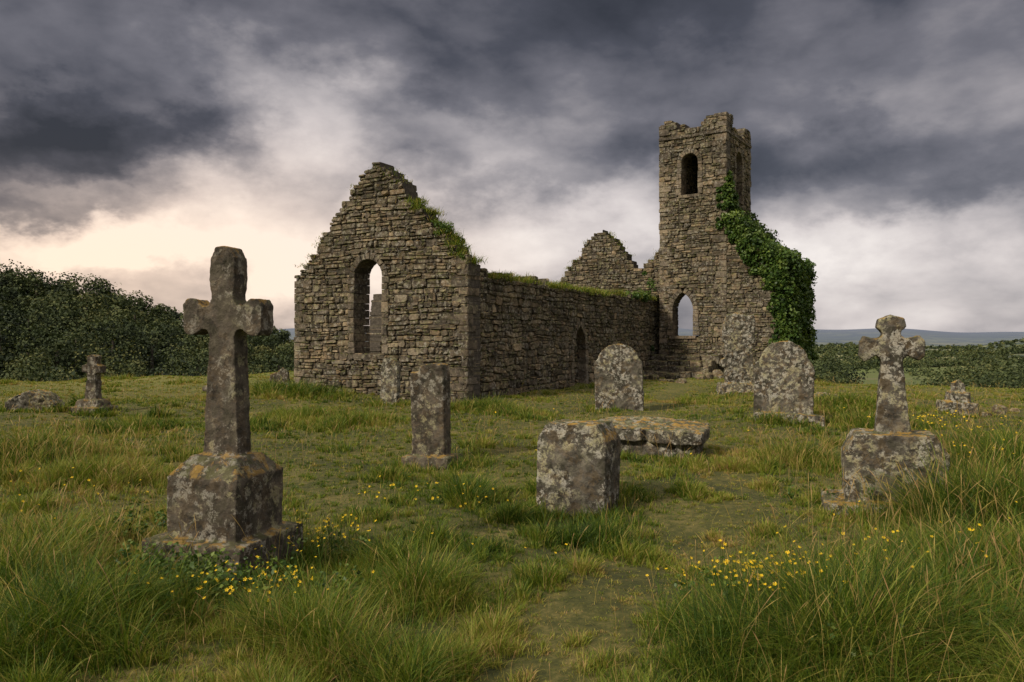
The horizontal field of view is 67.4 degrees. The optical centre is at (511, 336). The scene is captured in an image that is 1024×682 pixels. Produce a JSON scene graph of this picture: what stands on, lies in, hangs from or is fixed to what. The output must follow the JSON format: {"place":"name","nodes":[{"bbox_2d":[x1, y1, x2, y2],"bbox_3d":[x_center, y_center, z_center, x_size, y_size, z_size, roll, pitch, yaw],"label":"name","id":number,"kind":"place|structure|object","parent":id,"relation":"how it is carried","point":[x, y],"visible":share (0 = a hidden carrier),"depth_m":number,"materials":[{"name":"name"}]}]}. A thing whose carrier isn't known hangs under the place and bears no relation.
{"place":"outdoors","nodes":[
{"label":"outdoors","id":0,"kind":"place"},
{"bbox_2d":[0,328,1023,681],"bbox_3d":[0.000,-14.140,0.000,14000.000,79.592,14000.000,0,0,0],"label":"ground","id":1,"kind":"structure","parent":0,"point":[582,620],"depth_m":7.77,"materials":[{"name":"green plant"}]},
{"bbox_2d":[4,389,64,410],"bbox_3d":[-10.540,1.451,16.999,1.048,0.572,0.660,0,0,-10],"label":"fallen gravestone","id":2,"kind":"object","parent":1,"relation":"on","point":[21,400],"visible":0.61,"depth_m":16.72,"materials":[{"name":"stone"}]},
{"bbox_2d":[67,354,118,412],"bbox_3d":[-9.363,1.149,17.188,0.764,1.518,0.763,2,0,8],"label":"stone cross monument","id":3,"kind":"object","parent":1,"relation":"on","point":[93,368],"visible":0.6,"depth_m":17.09,"materials":[{"name":"grey stone"}]},
{"bbox_2d":[0,259,295,381],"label":"woodland trees","id":4,"kind":"object","parent":1,"relation":"on","point":[57,330],"visible":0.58,"depth_m":117.72,"materials":[{"name":"green plant"}]},
{"bbox_2d":[142,246,302,585],"bbox_3d":[-2.106,0.622,5.684,0.831,2.578,0.833,1,0,16],"label":"stone cross monument","id":5,"kind":"object","parent":1,"relation":"on","point":[220,481],"visible":0.67,"depth_m":5.58,"materials":[{"name":"grey stone"}]},
{"bbox_2d":[269,372,277,384],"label":"gravestone","id":6,"kind":"object","parent":1,"relation":"on","point":[274,375],"visible":0.23,"depth_m":26.31,"materials":[{"name":"stone"}]},
{"bbox_2d":[277,367,289,384],"bbox_3d":[-7.566,1.492,25.502,0.409,0.961,0.160,-6,-1,6],"label":"gravestone","id":7,"kind":"object","parent":1,"relation":"on","point":[283,372],"visible":0.46,"depth_m":25.44,"materials":[{"name":"stone"}]},
{"bbox_2d":[380,357,400,404],"bbox_3d":[-3.098,1.227,19.576,0.535,1.434,0.184,4,5,25],"label":"gravestone","id":8,"kind":"object","parent":1,"relation":"on","point":[390,377],"visible":0.77,"depth_m":19.49,"materials":[{"name":"stone"}]},
{"bbox_2d":[401,363,460,469],"bbox_3d":[-1.089,1.147,10.339,0.732,1.594,0.517,-1,0,20],"label":"gravestone","id":9,"kind":"object","parent":1,"relation":"on","point":[430,408],"visible":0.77,"depth_m":10.23,"materials":[{"name":"stone"}]},
{"bbox_2d":[3,407,1022,637],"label":"yellow wildflowers","id":10,"kind":"object","parent":1,"relation":"on","point":[432,497],"visible":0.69,"depth_m":4.98,"materials":[{"name":"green plant"}]},
{"bbox_2d":[294,112,790,402],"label":"ruined stone church","id":11,"kind":"structure","parent":1,"relation":"on","point":[475,328],"depth_m":23.41,"materials":[{"name":"grey stone"}]},
{"bbox_2d":[430,219,474,259],"bbox_3d":[-1.628,-2.581,21.003,1.374,1.411,0.865,0,0,24],"label":"wall shrub","id":12,"kind":"object","parent":11,"relation":"on","point":[446,226],"visible":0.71,"depth_m":20.85,"materials":[{"name":"green plant"}]},
{"bbox_2d":[295,164,658,300],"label":"wall top grass","id":13,"kind":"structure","parent":11,"relation":"on","point":[550,284],"depth_m":21.88,"materials":[{"name":"green plant"}]},
{"bbox_2d":[625,270,656,350],"bbox_3d":[5.638,-1.141,33.322,1.044,3.613,4.196,0,0,24],"label":"wall shrub","id":14,"kind":"object","parent":11,"relation":"attached to","point":[637,295],"visible":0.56,"depth_m":33.27,"materials":[{"name":"green plant"}]},
{"bbox_2d":[715,170,819,360],"bbox_3d":[11.050,-2.772,33.014,3.566,8.536,4.371,0,0,33],"label":"ivy","id":15,"kind":"object","parent":11,"relation":"attached to","point":[797,273],"visible":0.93,"depth_m":31.64,"materials":[{"name":"green plant"}]},
{"bbox_2d":[61,482,1023,681],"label":"leafy weeds","id":16,"kind":"object","parent":1,"relation":"on","point":[208,566],"visible":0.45,"depth_m":4.98,"materials":[{"name":"green plant"}]},
{"bbox_2d":[536,419,620,517],"bbox_3d":[0.679,1.419,7.849,0.758,1.127,0.504,1,-1,26],"label":"block gravestone","id":17,"kind":"object","parent":1,"relation":"on","point":[578,462],"visible":0.72,"depth_m":7.64,"materials":[{"name":"stone"}]},
{"bbox_2d":[202,369,1019,416],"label":"fallen stones","id":18,"kind":"object","parent":1,"relation":"on","point":[672,377],"visible":0.28,"depth_m":29.75,"materials":[{"name":"grey stone"}]},
{"bbox_2d":[594,344,643,410],"bbox_3d":[2.478,1.030,17.814,1.132,1.738,0.255,-2,-2,12],"label":"gravestone","id":19,"kind":"object","parent":1,"relation":"on","point":[618,371],"visible":0.88,"depth_m":17.71,"materials":[{"name":"stone"}]},
{"bbox_2d":[599,415,709,457],"bbox_3d":[2.051,1.585,11.350,1.670,0.687,1.057,2,4,22],"label":"slab tomb","id":20,"kind":"object","parent":1,"relation":"on","point":[695,435],"visible":0.53,"depth_m":10.95,"materials":[{"name":"stone"}]},
{"bbox_2d":[716,312,755,393],"bbox_3d":[7.063,0.593,23.902,1.338,2.707,0.736,1,0,10],"label":"gravestone","id":21,"kind":"object","parent":1,"relation":"on","point":[736,363],"visible":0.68,"depth_m":23.74,"materials":[{"name":"stone"}]},
{"bbox_2d":[753,341,824,425],"bbox_3d":[5.427,0.979,15.050,1.352,1.800,0.621,2,-2,20],"label":"gravestone","id":22,"kind":"object","parent":1,"relation":"on","point":[784,374],"visible":0.75,"depth_m":15.05,"materials":[{"name":"stone"}]},
{"bbox_2d":[814,392,837,396],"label":"fallen gravestone","id":23,"kind":"object","parent":1,"relation":"on","point":[823,394],"visible":0.2,"depth_m":20.25,"materials":[{"name":"stone"}]},
{"bbox_2d":[703,338,1023,375],"bbox_3d":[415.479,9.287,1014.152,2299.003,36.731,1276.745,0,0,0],"label":"hedgerow trees","id":24,"kind":"object","parent":1,"relation":"on","point":[967,352],"visible":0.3,"depth_m":731.29,"materials":[{"name":"green plant"}]},
{"bbox_2d":[820,315,949,518],"bbox_3d":[3.706,0.871,7.645,1.211,2.185,0.862,-1,0,20],"label":"stone cross monument","id":25,"kind":"object","parent":1,"relation":"on","point":[891,433],"visible":0.56,"depth_m":7.57,"materials":[{"name":"grey stone"}]},
{"bbox_2d":[810,350,1023,388],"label":"woodland trees","id":26,"kind":"object","parent":1,"relation":"on","point":[1006,376],"visible":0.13,"depth_m":131.22,"materials":[{"name":"green plant"}]},
{"bbox_2d":[935,379,979,415],"bbox_3d":[10.081,1.464,17.383,0.822,1.001,0.621,3,1,15],"label":"broken stone cross","id":27,"kind":"object","parent":1,"relation":"on","point":[955,393],"visible":0.58,"depth_m":17.20,"materials":[{"name":"grey stone"}]},
{"bbox_2d":[0,0,1023,331],"label":"sky","id":28,"kind":"structure","parent":0,"point":[140,139],"materials":[{"name":"grey"}]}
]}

